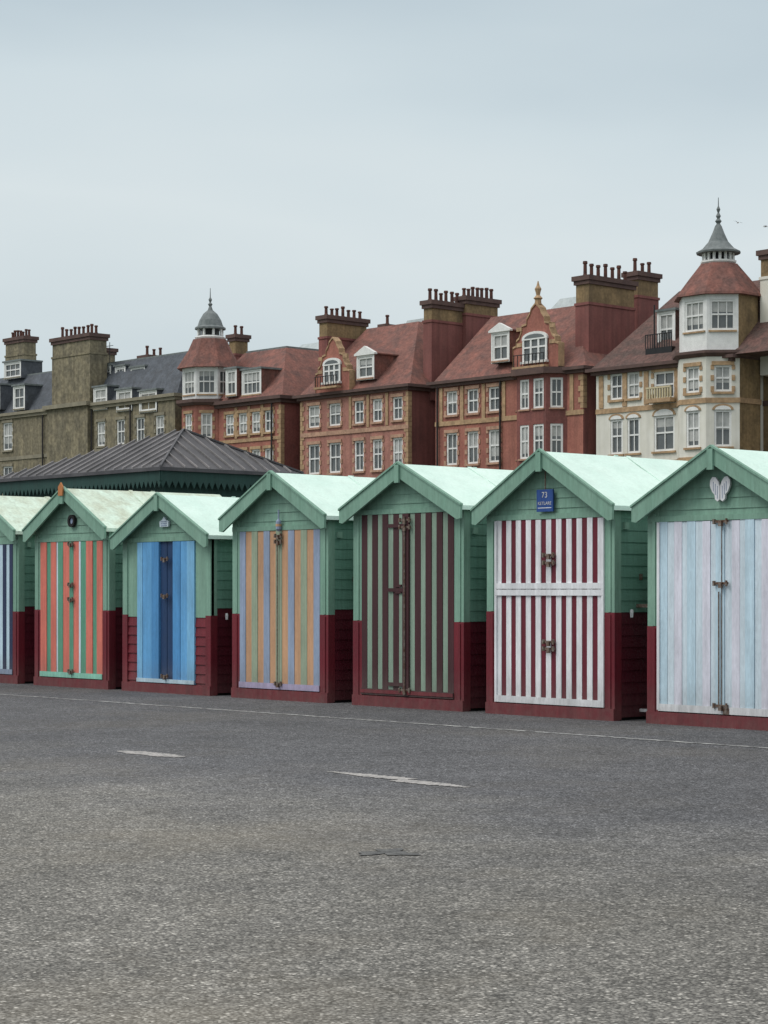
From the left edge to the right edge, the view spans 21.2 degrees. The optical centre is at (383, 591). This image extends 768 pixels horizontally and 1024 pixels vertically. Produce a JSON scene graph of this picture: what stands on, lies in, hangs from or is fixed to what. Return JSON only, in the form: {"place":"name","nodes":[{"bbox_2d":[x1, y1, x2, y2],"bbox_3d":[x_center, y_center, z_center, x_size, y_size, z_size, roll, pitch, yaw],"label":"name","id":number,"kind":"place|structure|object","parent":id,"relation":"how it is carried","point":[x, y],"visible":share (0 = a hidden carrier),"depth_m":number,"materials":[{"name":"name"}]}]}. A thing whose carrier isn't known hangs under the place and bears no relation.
{"place":"outdoors","nodes":[
{"label":"outdoors","id":0,"kind":"place"},
{"bbox_2d":[4,361,156,412],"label":"dormer fronts","id":1,"kind":"object","parent":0,"point":[117,391],"visible":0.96,"depth_m":167.75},
{"bbox_2d":[0,359,163,391],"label":"dormer roofs","id":2,"kind":"structure","parent":1,"relation":"on","point":[113,364],"depth_m":168.14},
{"bbox_2d":[195,288,225,330],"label":"cupola dome","id":3,"kind":"structure","parent":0,"point":[210,319],"depth_m":157.32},
{"bbox_2d":[186,371,272,458],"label":"net curtains","id":4,"kind":"object","parent":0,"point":[206,373],"visible":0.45,"depth_m":155.09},
{"bbox_2d":[281,402,300,469],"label":"side walls","id":5,"kind":"structure","parent":0,"point":[291,447],"depth_m":151.06,"materials":[{"name":"red brick"}]},
{"bbox_2d":[210,394,300,408],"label":"cornice","id":6,"kind":"structure","parent":5,"relation":"on","point":[252,401],"depth_m":152.04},
{"bbox_2d":[220,348,318,400],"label":"roof","id":7,"kind":"structure","parent":6,"relation":"on","point":[295,376],"depth_m":154.92,"materials":[{"name":"tile"}]},
{"bbox_2d":[227,368,279,397],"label":"dormer cheeks","id":8,"kind":"object","parent":7,"relation":"on","point":[268,376],"visible":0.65,"depth_m":152.94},
{"bbox_2d":[311,358,401,459],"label":"net curtains","id":9,"kind":"object","parent":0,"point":[363,361],"visible":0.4,"depth_m":143.54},
{"bbox_2d":[0,683,767,1023],"bbox_3d":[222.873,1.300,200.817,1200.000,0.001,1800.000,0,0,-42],"label":"asphalt promenade","id":10,"kind":"structure","parent":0,"point":[220,869],"depth_m":9.69,"materials":[{"name":"asphalt"}]},
{"bbox_2d":[0,496,50,683],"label":"beach hut","id":11,"kind":"object","parent":10,"relation":"on","point":[17,605],"visible":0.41,"depth_m":29.01,"materials":[{"name":"red paint"}]},
{"bbox_2d":[0,400,181,475],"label":"walls","id":12,"kind":"structure","parent":10,"relation":"on","point":[27,436],"depth_m":168.42,"materials":[{"name":"brown stone"}]},
{"bbox_2d":[47,405,90,463],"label":"chimney breast","id":13,"kind":"object","parent":12,"relation":"on","point":[69,433],"visible":0.43,"depth_m":170.45,"materials":[{"name":"brown stone"}]},
{"bbox_2d":[42,401,92,409],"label":"chimney breast ledge","id":14,"kind":"object","parent":13,"relation":"on","point":[67,405],"visible":0.43,"depth_m":170.13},
{"bbox_2d":[4,362,163,474],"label":"window frames","id":15,"kind":"structure","parent":12,"relation":"attached to","point":[96,398],"depth_m":167.63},
{"bbox_2d":[5,364,163,474],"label":"window glass","id":16,"kind":"object","parent":15,"relation":"in","point":[22,401],"visible":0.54,"depth_m":176.66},
{"bbox_2d":[5,369,163,443],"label":"net curtains","id":17,"kind":"object","parent":15,"relation":"attached to","point":[122,395],"visible":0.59,"depth_m":167.57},
{"bbox_2d":[0,393,181,419],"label":"cornice","id":18,"kind":"structure","parent":12,"relation":"on","point":[117,402],"depth_m":165.66,"materials":[{"name":"stone"}]},
{"bbox_2d":[0,353,185,413],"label":"mansard roof","id":19,"kind":"structure","parent":18,"relation":"on","point":[164,372],"depth_m":166.43,"materials":[{"name":"tile"}]},
{"bbox_2d":[5,354,106,404],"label":"chimney shafts","id":20,"kind":"object","parent":19,"relation":"on","point":[75,378],"visible":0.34,"depth_m":170.21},
{"bbox_2d":[6,339,114,362],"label":"chimney heads","id":21,"kind":"object","parent":20,"relation":"on","point":[70,347],"visible":0.55,"depth_m":171.60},
{"bbox_2d":[2,332,156,357],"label":"chimney caps","id":22,"kind":"object","parent":21,"relation":"on","point":[68,339],"visible":0.58,"depth_m":171.45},
{"bbox_2d":[11,324,161,354],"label":"chimney pots","id":23,"kind":"object","parent":22,"relation":"on","point":[66,334],"visible":0.8,"depth_m":171.68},
{"bbox_2d":[0,361,161,411],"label":"dormer cheeks","id":24,"kind":"object","parent":19,"relation":"on","point":[6,391],"visible":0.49,"depth_m":179.10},
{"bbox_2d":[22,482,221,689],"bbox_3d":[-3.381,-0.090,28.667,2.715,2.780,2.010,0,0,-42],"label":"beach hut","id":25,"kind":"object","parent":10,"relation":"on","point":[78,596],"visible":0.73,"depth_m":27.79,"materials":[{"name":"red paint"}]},
{"bbox_2d":[0,428,303,497],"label":"seafront shelter","id":26,"kind":"object","parent":10,"relation":"on","point":[183,460],"visible":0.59,"depth_m":50.65,"materials":[{"name":"metal"}]},
{"bbox_2d":[109,492,238,695],"bbox_3d":[-1.816,0.015,26.941,2.700,2.570,2.400,0,0,-42],"label":"beach hut","id":27,"kind":"object","parent":10,"relation":"on","point":[177,594],"visible":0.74,"depth_m":26.10,"materials":[{"name":"red paint"}]},
{"bbox_2d":[137,542,142,677],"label":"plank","id":28,"kind":"structure","parent":27,"relation":"in","point":[139,545],"depth_m":26.65,"materials":[{"name":"blue paint"}]},
{"bbox_2d":[143,542,151,677],"bbox_3d":[-3.056,0.265,26.564,0.035,1.810,0.194,0,0,-42],"label":"door plank","id":29,"kind":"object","parent":27,"relation":"in","point":[147,546],"depth_m":26.55,"materials":[{"name":"blue paint"}]},
{"bbox_2d":[152,542,160,678],"bbox_3d":[-2.938,0.265,26.427,0.035,1.810,0.154,0,0,-42],"label":"door plank","id":30,"kind":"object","parent":27,"relation":"in","point":[156,546],"depth_m":26.39,"materials":[{"name":"blue paint"}]},
{"bbox_2d":[161,542,166,678],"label":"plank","id":31,"kind":"structure","parent":27,"relation":"in","point":[163,544],"depth_m":26.31,"materials":[{"name":"blue paint"}]},
{"bbox_2d":[167,542,172,679],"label":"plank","id":32,"kind":"structure","parent":27,"relation":"in","point":[169,544],"depth_m":26.23,"materials":[{"name":"blue paint"}]},
{"bbox_2d":[173,541,180,679],"bbox_3d":[-2.630,0.265,26.086,0.035,1.810,0.154,0,0,-42],"label":"door plank","id":33,"kind":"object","parent":27,"relation":"in","point":[176,544],"depth_m":26.06,"materials":[{"name":"blue paint"}]},
{"bbox_2d":[181,541,186,679],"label":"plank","id":34,"kind":"structure","parent":27,"relation":"in","point":[183,543],"depth_m":25.96,"materials":[{"name":"blue paint"}]},
{"bbox_2d":[187,541,195,684],"bbox_3d":[-2.428,0.265,25.864,0.035,1.810,0.154,0,0,-42],"label":"door plank","id":35,"kind":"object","parent":27,"relation":"in","point":[191,545],"depth_m":25.84,"materials":[{"name":"blue paint"}]},
{"bbox_2d":[182,405,217,439],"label":"turret walls","id":36,"kind":"structure","parent":10,"relation":"on","point":[196,414],"depth_m":155.93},
{"bbox_2d":[176,399,222,407],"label":"turret cornice","id":37,"kind":"structure","parent":36,"relation":"on","point":[185,402],"depth_m":155.63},
{"bbox_2d":[182,367,223,399],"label":"turret","id":38,"kind":"object","parent":36,"relation":"on","point":[196,369],"visible":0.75,"depth_m":155.98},
{"bbox_2d":[177,338,239,371],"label":"turret roof","id":39,"kind":"structure","parent":38,"relation":"on","point":[209,352],"depth_m":156.46,"materials":[{"name":"tile"}]},
{"bbox_2d":[218,402,280,462],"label":"walls","id":40,"kind":"structure","parent":10,"relation":"on","point":[221,427],"depth_m":152.71,"materials":[{"name":"red brick"}]},
{"bbox_2d":[182,393,273,438],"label":"window sills","id":41,"kind":"structure","parent":40,"relation":"attached to","point":[238,435],"depth_m":153.99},
{"bbox_2d":[184,370,272,459],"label":"window frames","id":42,"kind":"structure","parent":40,"relation":"attached to","point":[228,393],"depth_m":154.90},
{"bbox_2d":[186,372,272,459],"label":"window glass","id":43,"kind":"object","parent":42,"relation":"in","point":[206,385],"visible":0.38,"depth_m":156.06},
{"bbox_2d":[183,407,273,449],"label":"window heads","id":44,"kind":"object","parent":40,"relation":"attached to","point":[238,411],"depth_m":153.27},
{"bbox_2d":[183,410,274,458],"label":"window quoins","id":45,"kind":"object","parent":40,"relation":"attached to","point":[213,426],"depth_m":154.07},
{"bbox_2d":[234,405,263,438],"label":"pilasters","id":46,"kind":"object","parent":40,"relation":"attached to","point":[248,421],"visible":1,"depth_m":153.05,"materials":[{"name":"beige stone"}]},
{"bbox_2d":[277,404,283,463],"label":"quoins","id":47,"kind":"object","parent":40,"relation":"attached to","point":[280,431],"visible":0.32,"depth_m":150.36,"materials":[{"name":"beige stone"}]},
{"bbox_2d":[218,470,374,702],"bbox_3d":[-0.377,-0.075,25.343,2.700,2.750,2.010,0,0,-42],"label":"beach hut","id":48,"kind":"object","parent":10,"relation":"on","point":[292,627],"visible":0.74,"depth_m":24.41,"materials":[{"name":"red paint"}]},
{"bbox_2d":[301,390,407,477],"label":"walls","id":49,"kind":"structure","parent":10,"relation":"on","point":[347,455],"depth_m":144.70,"materials":[{"name":"red brick"}]},
{"bbox_2d":[300,424,408,437],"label":"string course","id":50,"kind":"object","parent":49,"relation":"attached to","point":[359,430],"visible":0.5,"depth_m":144.02,"materials":[{"name":"stone"}]},
{"bbox_2d":[306,393,403,444],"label":"window heads","id":51,"kind":"object","parent":49,"relation":"attached to","point":[358,438],"depth_m":143.76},
{"bbox_2d":[306,377,403,474],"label":"window sills","id":52,"kind":"structure","parent":49,"relation":"attached to","point":[359,424],"depth_m":143.79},
{"bbox_2d":[306,396,404,473],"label":"window quoins","id":53,"kind":"object","parent":49,"relation":"attached to","point":[371,441],"depth_m":143.36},
{"bbox_2d":[309,356,402,473],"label":"window frames","id":54,"kind":"structure","parent":49,"relation":"attached to","point":[356,422],"depth_m":144.05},
{"bbox_2d":[311,360,401,472],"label":"window glass","id":55,"kind":"object","parent":54,"relation":"in","point":[363,371],"visible":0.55,"depth_m":144.12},
{"bbox_2d":[300,391,411,470],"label":"quoins","id":56,"kind":"object","parent":49,"relation":"attached to","point":[408,418],"visible":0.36,"depth_m":140.21,"materials":[{"name":"beige stone"}]},
{"bbox_2d":[349,393,387,428],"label":"pilasters","id":57,"kind":"object","parent":49,"relation":"attached to","point":[368,410],"visible":1,"depth_m":143.06,"materials":[{"name":"beige stone"}]},
{"bbox_2d":[4,694,767,747],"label":"painted edge line","id":58,"kind":"object","parent":10,"relation":"on","point":[408,722],"visible":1,"depth_m":20.15,"materials":[{"name":"paint"}]},
{"bbox_2d":[358,848,420,854],"bbox_3d":[0.003,1.296,10.190,0.298,0.001,0.297,0,0,-17],"label":"tar patch","id":59,"kind":"object","parent":10,"relation":"on","point":[395,851],"visible":1,"depth_m":10.18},
{"bbox_2d":[338,461,513,711],"bbox_3d":[1.136,-0.075,23.665,2.700,2.750,2.010,0,0,-42],"label":"beach hut","id":60,"kind":"object","parent":10,"relation":"on","point":[419,584],"visible":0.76,"depth_m":22.75,"materials":[{"name":"red paint"}]},
{"bbox_2d":[438,373,582,469],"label":"walls","id":61,"kind":"structure","parent":10,"relation":"on","point":[574,438],"depth_m":133.29,"materials":[{"name":"red brick"}]},
{"bbox_2d":[436,381,500,469],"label":"drainpipes","id":62,"kind":"object","parent":61,"relation":"attached to","point":[499,426],"visible":0.35,"depth_m":133.27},
{"bbox_2d":[444,386,501,464],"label":"window quoins","id":63,"kind":"object","parent":61,"relation":"attached to","point":[487,431],"depth_m":134.94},
{"bbox_2d":[444,382,501,433],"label":"window heads","id":64,"kind":"object","parent":61,"relation":"attached to","point":[476,428],"depth_m":135.36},
{"bbox_2d":[444,359,563,466],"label":"window sills","id":65,"kind":"structure","parent":61,"relation":"attached to","point":[469,414],"depth_m":133.99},
{"bbox_2d":[447,333,562,464],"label":"window frames","id":66,"kind":"structure","parent":61,"relation":"attached to","point":[521,408],"depth_m":133.22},
{"bbox_2d":[449,335,560,455],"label":"net curtains","id":67,"kind":"object","parent":66,"relation":"attached to","point":[498,340],"visible":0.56,"depth_m":133.42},
{"bbox_2d":[449,347,560,462],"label":"window glass","id":68,"kind":"object","parent":66,"relation":"in","point":[498,353],"visible":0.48,"depth_m":133.83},
{"bbox_2d":[439,374,573,421],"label":"pilasters","id":69,"kind":"object","parent":61,"relation":"attached to","point":[503,399],"visible":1,"depth_m":134.56,"materials":[{"name":"red stone"}]},
{"bbox_2d":[435,409,583,426],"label":"string course","id":70,"kind":"object","parent":61,"relation":"attached to","point":[503,418],"visible":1,"depth_m":134.41,"materials":[{"name":"beige stone"}]},
{"bbox_2d":[517,373,566,466],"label":"bay walls","id":71,"kind":"structure","parent":10,"relation":"on","point":[546,416],"depth_m":129.20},
{"bbox_2d":[511,366,565,378],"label":"bay cornice","id":72,"kind":"structure","parent":71,"relation":"on","point":[516,373],"depth_m":129.23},
{"bbox_2d":[470,448,687,720],"bbox_3d":[2.689,-0.090,21.941,2.700,2.780,2.310,0,0,-42],"label":"beach hut","id":73,"kind":"object","parent":10,"relation":"on","point":[567,591],"visible":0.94,"depth_m":21.13,"materials":[{"name":"white paint"}]},
{"bbox_2d":[596,370,676,459],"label":"walls","id":74,"kind":"structure","parent":10,"relation":"on","point":[603,434],"depth_m":125.39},
{"bbox_2d":[595,403,677,459],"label":"string course","id":75,"kind":"object","parent":74,"relation":"attached to","point":[636,408],"visible":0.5,"depth_m":124.77,"materials":[{"name":"beige stone"}]},
{"bbox_2d":[599,368,677,408],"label":"pilasters","id":76,"kind":"object","parent":74,"relation":"attached to","point":[624,384],"visible":0.96,"depth_m":125.38,"materials":[{"name":"beige stone"}]},
{"bbox_2d":[608,404,732,419],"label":"window arches","id":77,"kind":"structure","parent":74,"relation":"attached to","point":[673,411],"depth_m":122.67,"materials":[{"name":"beige stone"}]},
{"bbox_2d":[610,406,730,419],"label":"arch infill","id":78,"kind":"object","parent":77,"relation":"attached to","point":[663,412],"visible":0.34,"depth_m":123.06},
{"bbox_2d":[607,365,734,399],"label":"window quoins","id":79,"kind":"object","parent":74,"relation":"attached to","point":[684,381],"depth_m":120.51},
{"bbox_2d":[607,330,736,455],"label":"window sills","id":80,"kind":"structure","parent":74,"relation":"attached to","point":[684,394],"depth_m":120.19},
{"bbox_2d":[611,299,734,453],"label":"window frames","id":81,"kind":"structure","parent":74,"relation":"attached to","point":[688,379],"depth_m":120.45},
{"bbox_2d":[613,302,732,440],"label":"net curtains","id":82,"kind":"object","parent":81,"relation":"attached to","point":[669,420],"visible":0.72,"depth_m":120.19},
{"bbox_2d":[613,312,732,451],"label":"window glass","id":83,"kind":"object","parent":81,"relation":"in","point":[669,379],"visible":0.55,"depth_m":123.27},
{"bbox_2d":[630,444,767,730],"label":"beach hut","id":84,"kind":"object","parent":10,"relation":"on","point":[705,510],"visible":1,"depth_m":19.68,"materials":[{"name":"red paint"}]},
{"bbox_2d":[677,356,739,458],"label":"tower walls","id":85,"kind":"structure","parent":10,"relation":"on","point":[706,419],"depth_m":119.40,"materials":[{"name":"paint"}]},
{"bbox_2d":[672,350,759,360],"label":"tower cornice","id":86,"kind":"structure","parent":85,"relation":"on","point":[690,354],"depth_m":119.44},
{"bbox_2d":[676,397,761,460],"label":"tower bands","id":87,"kind":"object","parent":85,"relation":"attached to","point":[719,400],"visible":0.36,"depth_m":119.65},
{"bbox_2d":[763,376,767,451],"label":"walls","id":88,"kind":"structure","parent":10,"relation":"on","point":[765,414],"depth_m":121.33,"materials":[{"name":"yellow brick"}]},
{"bbox_2d":[760,279,767,375],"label":"chimney shafts","id":89,"kind":"object","parent":88,"relation":"on","point":[764,318],"visible":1,"depth_m":120.20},
{"bbox_2d":[0,0,767,377],"label":"sky","id":90,"kind":"structure","parent":0,"point":[287,160],"materials":[{"name":"grey"}]},
{"bbox_2d":[408,390,435,465],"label":"side walls","id":91,"kind":"structure","parent":0,"point":[423,416],"depth_m":141.05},
{"bbox_2d":[292,383,435,401],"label":"cornice","id":92,"kind":"structure","parent":91,"relation":"on","point":[369,390],"depth_m":142.91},
{"bbox_2d":[315,337,354,392],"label":"gable coping","id":93,"kind":"object","parent":92,"relation":"on","point":[341,348],"visible":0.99,"depth_m":144.92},
{"bbox_2d":[316,339,348,392],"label":"dutch gable","id":94,"kind":"structure","parent":93,"relation":"attached to","point":[332,351],"depth_m":145.52,"materials":[{"name":"red brick"}]},
{"bbox_2d":[300,321,429,394],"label":"roof","id":95,"kind":"structure","parent":92,"relation":"on","point":[404,341],"depth_m":145.11,"materials":[{"name":"tile"}]},
{"bbox_2d":[319,322,366,338],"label":"chimney heads","id":96,"kind":"object","parent":95,"relation":"on","point":[340,330],"visible":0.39,"depth_m":150.42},
{"bbox_2d":[315,314,393,326],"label":"chimney caps","id":97,"kind":"object","parent":96,"relation":"on","point":[343,320],"visible":0.57,"depth_m":150.50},
{"bbox_2d":[374,354,396,378],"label":"dormer cheeks","id":98,"kind":"object","parent":95,"relation":"on","point":[382,363],"visible":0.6,"depth_m":143.37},
{"bbox_2d":[583,373,595,454],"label":"side walls","id":99,"kind":"structure","parent":0,"point":[589,430],"depth_m":128.56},
{"bbox_2d":[426,365,593,388],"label":"cornice","id":100,"kind":"structure","parent":99,"relation":"on","point":[494,378],"depth_m":134.19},
{"bbox_2d":[434,306,607,381],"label":"roof","id":101,"kind":"structure","parent":100,"relation":"on","point":[472,358],"depth_m":136.12,"materials":[{"name":"tile"}]},
{"bbox_2d":[513,302,563,366],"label":"gable coping","id":102,"kind":"object","parent":100,"relation":"on","point":[546,316],"visible":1,"depth_m":129.73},
{"bbox_2d":[513,305,563,366],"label":"dutch gable","id":103,"kind":"structure","parent":102,"relation":"attached to","point":[535,321],"depth_m":130.41,"materials":[{"name":"red brick"}]},
{"bbox_2d":[525,338,544,360],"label":"gable windows","id":104,"kind":"structure","parent":103,"relation":"in","point":[534,343],"depth_m":130.59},
{"bbox_2d":[423,297,658,400],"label":"chimney shafts","id":105,"kind":"object","parent":100,"relation":"on","point":[603,330],"visible":0.43,"depth_m":134.29,"materials":[{"name":"brick"}]},
{"bbox_2d":[424,280,657,322],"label":"chimney heads","id":106,"kind":"object","parent":105,"relation":"on","point":[603,294],"visible":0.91,"depth_m":134.07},
{"bbox_2d":[420,271,662,311],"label":"chimney caps","id":107,"kind":"object","parent":106,"relation":"on","point":[628,284],"visible":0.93,"depth_m":134.70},
{"bbox_2d":[428,258,650,302],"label":"chimney pots","id":108,"kind":"object","parent":107,"relation":"on","point":[585,263],"visible":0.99,"depth_m":141.64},
{"bbox_2d":[422,295,659,325],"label":"chimney bands","id":109,"kind":"object","parent":105,"relation":"attached to","point":[575,304],"visible":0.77,"depth_m":134.60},
{"bbox_2d":[578,374,586,407],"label":"quoins","id":110,"kind":"object","parent":99,"relation":"attached to","point":[582,398],"visible":1,"depth_m":128.14,"materials":[{"name":"beige stone"}]},
{"bbox_2d":[617,361,733,373],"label":"window heads","id":111,"kind":"object","parent":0,"point":[700,364],"depth_m":119.89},
{"bbox_2d":[679,294,737,352],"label":"tower upper walls","id":112,"kind":"structure","parent":0,"point":[706,340],"depth_m":119.53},
{"bbox_2d":[674,262,760,302],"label":"tower roof","id":113,"kind":"structure","parent":112,"relation":"on","point":[720,278],"depth_m":120.07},
{"bbox_2d":[696,198,740,256],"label":"cupola spire","id":114,"kind":"structure","parent":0,"point":[718,241],"depth_m":121.17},
{"bbox_2d":[738,294,760,450],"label":"tower side walls","id":115,"kind":"structure","parent":0,"point":[750,414],"depth_m":119.92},
{"bbox_2d":[761,376,762,450],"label":"side walls","id":116,"kind":"structure","parent":0,"point":[761,414],"depth_m":121.37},
{"bbox_2d":[585,354,759,375],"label":"cornice","id":117,"kind":"structure","parent":116,"relation":"on","point":[636,367],"depth_m":124.11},
{"bbox_2d":[592,280,767,368],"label":"roof","id":118,"kind":"structure","parent":117,"relation":"on","point":[629,349],"depth_m":125.50,"materials":[{"name":"tile"}]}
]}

